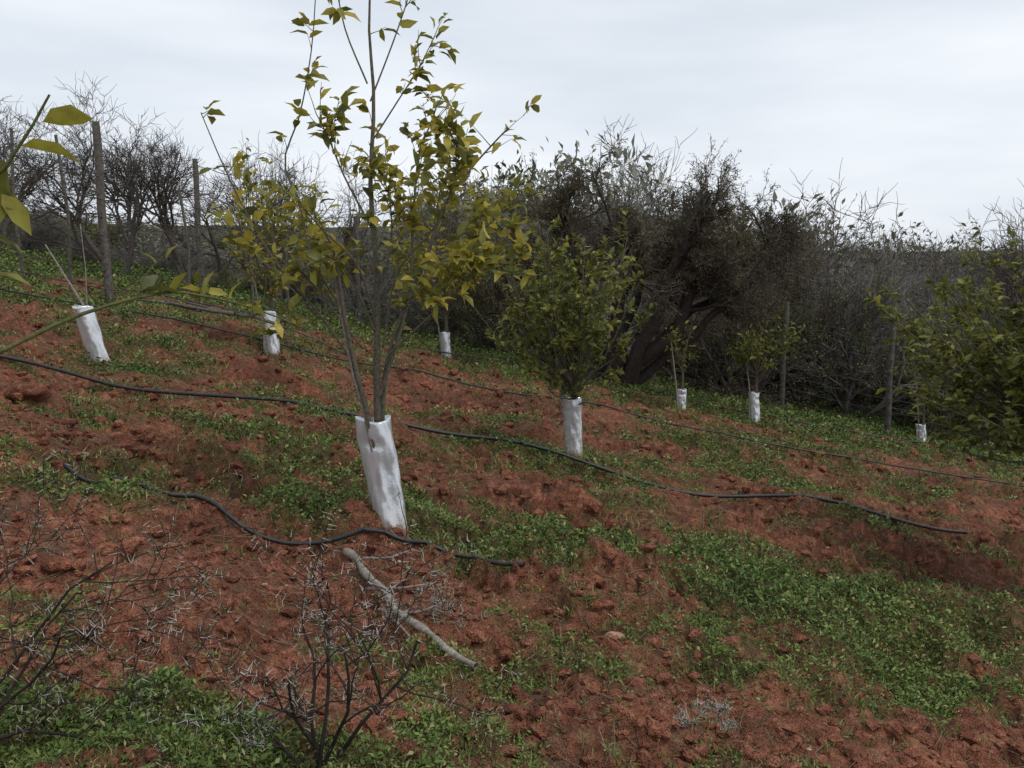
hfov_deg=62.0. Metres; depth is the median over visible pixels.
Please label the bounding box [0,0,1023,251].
sky
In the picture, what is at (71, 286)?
dead sapling
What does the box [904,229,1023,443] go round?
bare grey tree
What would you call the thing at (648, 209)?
bare thorn tree
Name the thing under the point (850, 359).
grey shrub
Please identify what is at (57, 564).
soil boulder
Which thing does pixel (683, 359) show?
lemon tree
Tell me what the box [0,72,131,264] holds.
bare thorn tree
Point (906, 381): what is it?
olive shrub
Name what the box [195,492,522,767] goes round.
thorn shrub
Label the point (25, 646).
thorn shrub
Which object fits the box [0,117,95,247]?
bare thorn tree
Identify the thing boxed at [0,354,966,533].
drip hose
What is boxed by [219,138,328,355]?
lemon tree
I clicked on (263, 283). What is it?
olive shrub
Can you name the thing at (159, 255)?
grey shrub
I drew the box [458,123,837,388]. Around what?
gnarled thorn tree
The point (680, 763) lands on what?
soil boulder
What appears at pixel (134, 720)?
green weeds
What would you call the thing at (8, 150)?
bare thorn tree
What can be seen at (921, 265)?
bare thorn tree
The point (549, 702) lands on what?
soil boulder
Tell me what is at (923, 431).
tree guard
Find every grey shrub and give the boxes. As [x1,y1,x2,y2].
[0,209,77,253]
[53,225,135,263]
[120,231,216,276]
[283,249,385,312]
[313,205,488,344]
[463,207,630,349]
[738,237,992,422]
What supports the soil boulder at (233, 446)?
on the hillside ground
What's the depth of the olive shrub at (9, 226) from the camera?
23.05 m
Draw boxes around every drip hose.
[0,288,1023,486]
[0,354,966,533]
[63,463,524,566]
[76,280,1022,464]
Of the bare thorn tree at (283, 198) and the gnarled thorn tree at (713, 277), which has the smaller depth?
the gnarled thorn tree at (713, 277)
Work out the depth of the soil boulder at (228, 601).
2.91 m
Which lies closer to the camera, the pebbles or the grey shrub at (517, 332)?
the pebbles
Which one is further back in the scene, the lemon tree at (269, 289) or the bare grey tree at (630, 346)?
the bare grey tree at (630, 346)
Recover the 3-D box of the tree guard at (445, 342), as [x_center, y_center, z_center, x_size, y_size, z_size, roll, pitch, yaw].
[-1.134,-0.598,14.660,0.166,0.610,0.147,5,10,34]
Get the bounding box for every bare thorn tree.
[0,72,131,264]
[0,95,64,216]
[0,97,87,238]
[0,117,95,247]
[27,117,164,259]
[75,84,217,282]
[79,120,207,275]
[146,130,330,277]
[168,130,355,300]
[220,135,327,290]
[289,148,406,320]
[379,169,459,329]
[555,144,681,370]
[735,169,871,385]
[813,192,988,385]
[949,178,1023,440]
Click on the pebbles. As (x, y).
(398, 563)
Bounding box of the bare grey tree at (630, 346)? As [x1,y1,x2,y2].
[528,188,745,355]
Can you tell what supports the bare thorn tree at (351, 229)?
on the hillside ground
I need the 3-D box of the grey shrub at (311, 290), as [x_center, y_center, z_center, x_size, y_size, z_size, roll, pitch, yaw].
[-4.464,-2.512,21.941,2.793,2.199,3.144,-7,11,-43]
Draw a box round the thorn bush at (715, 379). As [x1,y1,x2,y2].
[602,188,887,411]
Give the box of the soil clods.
[0,278,1023,767]
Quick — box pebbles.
[0,381,1015,760]
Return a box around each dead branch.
[136,295,289,322]
[342,548,477,669]
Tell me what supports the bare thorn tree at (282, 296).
on the hillside ground
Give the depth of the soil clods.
3.15 m
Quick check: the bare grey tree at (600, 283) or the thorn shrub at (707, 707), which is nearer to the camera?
the thorn shrub at (707, 707)
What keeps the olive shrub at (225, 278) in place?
on the hillside ground
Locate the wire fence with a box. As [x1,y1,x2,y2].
[0,121,1021,445]
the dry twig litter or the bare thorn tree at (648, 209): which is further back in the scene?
the bare thorn tree at (648, 209)
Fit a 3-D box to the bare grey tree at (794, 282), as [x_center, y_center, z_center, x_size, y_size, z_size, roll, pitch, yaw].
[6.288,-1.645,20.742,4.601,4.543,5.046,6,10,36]
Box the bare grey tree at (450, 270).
[371,207,552,343]
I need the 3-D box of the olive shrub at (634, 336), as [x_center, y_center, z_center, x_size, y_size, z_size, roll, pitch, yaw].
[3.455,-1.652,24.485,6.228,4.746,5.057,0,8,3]
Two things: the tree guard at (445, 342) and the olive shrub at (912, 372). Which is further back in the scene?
the olive shrub at (912, 372)
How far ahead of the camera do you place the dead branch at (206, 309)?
12.09 m
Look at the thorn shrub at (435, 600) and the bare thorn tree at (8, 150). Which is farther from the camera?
the bare thorn tree at (8, 150)
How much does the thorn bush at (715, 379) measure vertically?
6.815 m
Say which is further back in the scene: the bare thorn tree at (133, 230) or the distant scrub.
the distant scrub
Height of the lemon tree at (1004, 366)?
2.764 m
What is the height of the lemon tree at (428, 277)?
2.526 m
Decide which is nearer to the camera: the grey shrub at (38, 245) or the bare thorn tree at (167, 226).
the bare thorn tree at (167, 226)
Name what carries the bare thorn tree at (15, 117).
on the hillside ground
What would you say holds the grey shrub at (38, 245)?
on the hillside ground
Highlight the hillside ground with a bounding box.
[0,224,1023,767]
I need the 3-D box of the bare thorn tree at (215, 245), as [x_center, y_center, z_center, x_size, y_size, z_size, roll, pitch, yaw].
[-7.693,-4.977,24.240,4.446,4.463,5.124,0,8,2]
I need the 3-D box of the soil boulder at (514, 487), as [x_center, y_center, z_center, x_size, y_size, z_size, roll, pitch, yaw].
[-0.036,0.642,5.142,0.226,0.114,0.184,-5,2,6]
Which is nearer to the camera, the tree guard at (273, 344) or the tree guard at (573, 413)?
the tree guard at (573, 413)
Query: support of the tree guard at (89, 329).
on the hillside ground
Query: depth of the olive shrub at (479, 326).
17.51 m
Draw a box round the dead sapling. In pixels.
[44,224,87,305]
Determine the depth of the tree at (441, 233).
19.76 m
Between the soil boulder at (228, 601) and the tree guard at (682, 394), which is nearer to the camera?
the soil boulder at (228, 601)
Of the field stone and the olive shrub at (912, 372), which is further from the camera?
the olive shrub at (912, 372)
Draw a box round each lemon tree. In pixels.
[0,94,310,353]
[174,0,541,451]
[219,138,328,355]
[381,216,502,354]
[473,205,657,458]
[661,314,703,407]
[725,306,806,420]
[863,221,1023,481]
[890,352,950,440]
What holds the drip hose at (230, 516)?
on the hillside ground
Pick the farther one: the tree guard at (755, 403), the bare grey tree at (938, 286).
the bare grey tree at (938, 286)
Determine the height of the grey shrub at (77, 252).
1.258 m
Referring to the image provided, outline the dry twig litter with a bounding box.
[0,286,1023,767]
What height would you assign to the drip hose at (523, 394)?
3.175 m
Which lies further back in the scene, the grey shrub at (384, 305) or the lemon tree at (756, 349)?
the grey shrub at (384, 305)
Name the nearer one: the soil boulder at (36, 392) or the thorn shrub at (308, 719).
the thorn shrub at (308, 719)
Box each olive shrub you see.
[0,209,72,250]
[165,263,239,288]
[227,253,318,302]
[389,208,570,351]
[538,283,722,366]
[713,228,926,422]
[810,289,1004,434]
[827,282,1023,444]
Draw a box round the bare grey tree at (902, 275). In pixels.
[791,226,950,413]
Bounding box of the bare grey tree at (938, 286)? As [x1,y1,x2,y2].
[871,244,1009,349]
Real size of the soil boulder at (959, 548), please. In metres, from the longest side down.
0.169 x 0.151 x 0.090 m
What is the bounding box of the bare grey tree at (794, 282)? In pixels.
[691,238,881,382]
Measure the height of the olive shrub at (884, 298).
4.733 m
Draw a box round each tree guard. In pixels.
[72,305,111,364]
[262,310,279,356]
[355,415,408,544]
[440,331,450,357]
[563,396,582,460]
[677,388,686,409]
[748,391,759,424]
[915,424,926,444]
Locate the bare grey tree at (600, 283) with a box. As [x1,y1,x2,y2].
[460,214,651,352]
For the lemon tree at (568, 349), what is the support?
on the hillside ground
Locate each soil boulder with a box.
[4,382,51,401]
[41,555,75,572]
[210,594,234,613]
[213,439,239,452]
[499,480,522,497]
[545,699,557,709]
[670,758,694,767]
[703,498,711,506]
[951,546,965,555]
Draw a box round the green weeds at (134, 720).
[0,240,1023,767]
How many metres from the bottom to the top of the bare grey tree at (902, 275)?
4.855 m
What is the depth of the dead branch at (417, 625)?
3.16 m
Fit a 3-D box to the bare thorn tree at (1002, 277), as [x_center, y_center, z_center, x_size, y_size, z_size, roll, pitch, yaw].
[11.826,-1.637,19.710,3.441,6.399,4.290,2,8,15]
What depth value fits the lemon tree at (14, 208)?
1.48 m
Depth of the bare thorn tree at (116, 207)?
25.52 m
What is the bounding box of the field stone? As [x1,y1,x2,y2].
[606,631,624,640]
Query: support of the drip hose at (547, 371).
on the hillside ground
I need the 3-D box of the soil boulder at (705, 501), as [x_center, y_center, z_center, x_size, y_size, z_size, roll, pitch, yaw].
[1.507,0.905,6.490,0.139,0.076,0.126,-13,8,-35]
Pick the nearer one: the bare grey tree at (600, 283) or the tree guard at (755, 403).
the tree guard at (755, 403)
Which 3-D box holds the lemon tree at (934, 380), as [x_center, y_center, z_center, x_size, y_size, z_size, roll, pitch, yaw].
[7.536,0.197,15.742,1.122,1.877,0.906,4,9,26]
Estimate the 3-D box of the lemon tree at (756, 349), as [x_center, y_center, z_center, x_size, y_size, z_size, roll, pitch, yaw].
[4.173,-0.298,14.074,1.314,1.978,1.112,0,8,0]
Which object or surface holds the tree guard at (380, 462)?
on the hillside ground
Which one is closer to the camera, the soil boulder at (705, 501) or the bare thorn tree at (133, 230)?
the soil boulder at (705, 501)
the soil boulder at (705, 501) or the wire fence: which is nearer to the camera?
the soil boulder at (705, 501)
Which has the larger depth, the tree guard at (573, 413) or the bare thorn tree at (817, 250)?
the bare thorn tree at (817, 250)
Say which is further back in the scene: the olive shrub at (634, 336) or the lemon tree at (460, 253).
the olive shrub at (634, 336)
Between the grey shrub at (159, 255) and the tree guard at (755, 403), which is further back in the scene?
the grey shrub at (159, 255)
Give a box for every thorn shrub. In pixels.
[0,446,320,767]
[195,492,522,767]
[357,554,490,632]
[673,689,740,735]
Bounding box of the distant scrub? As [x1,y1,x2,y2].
[0,115,1023,393]
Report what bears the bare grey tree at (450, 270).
on the hillside ground
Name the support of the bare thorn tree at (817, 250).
on the hillside ground

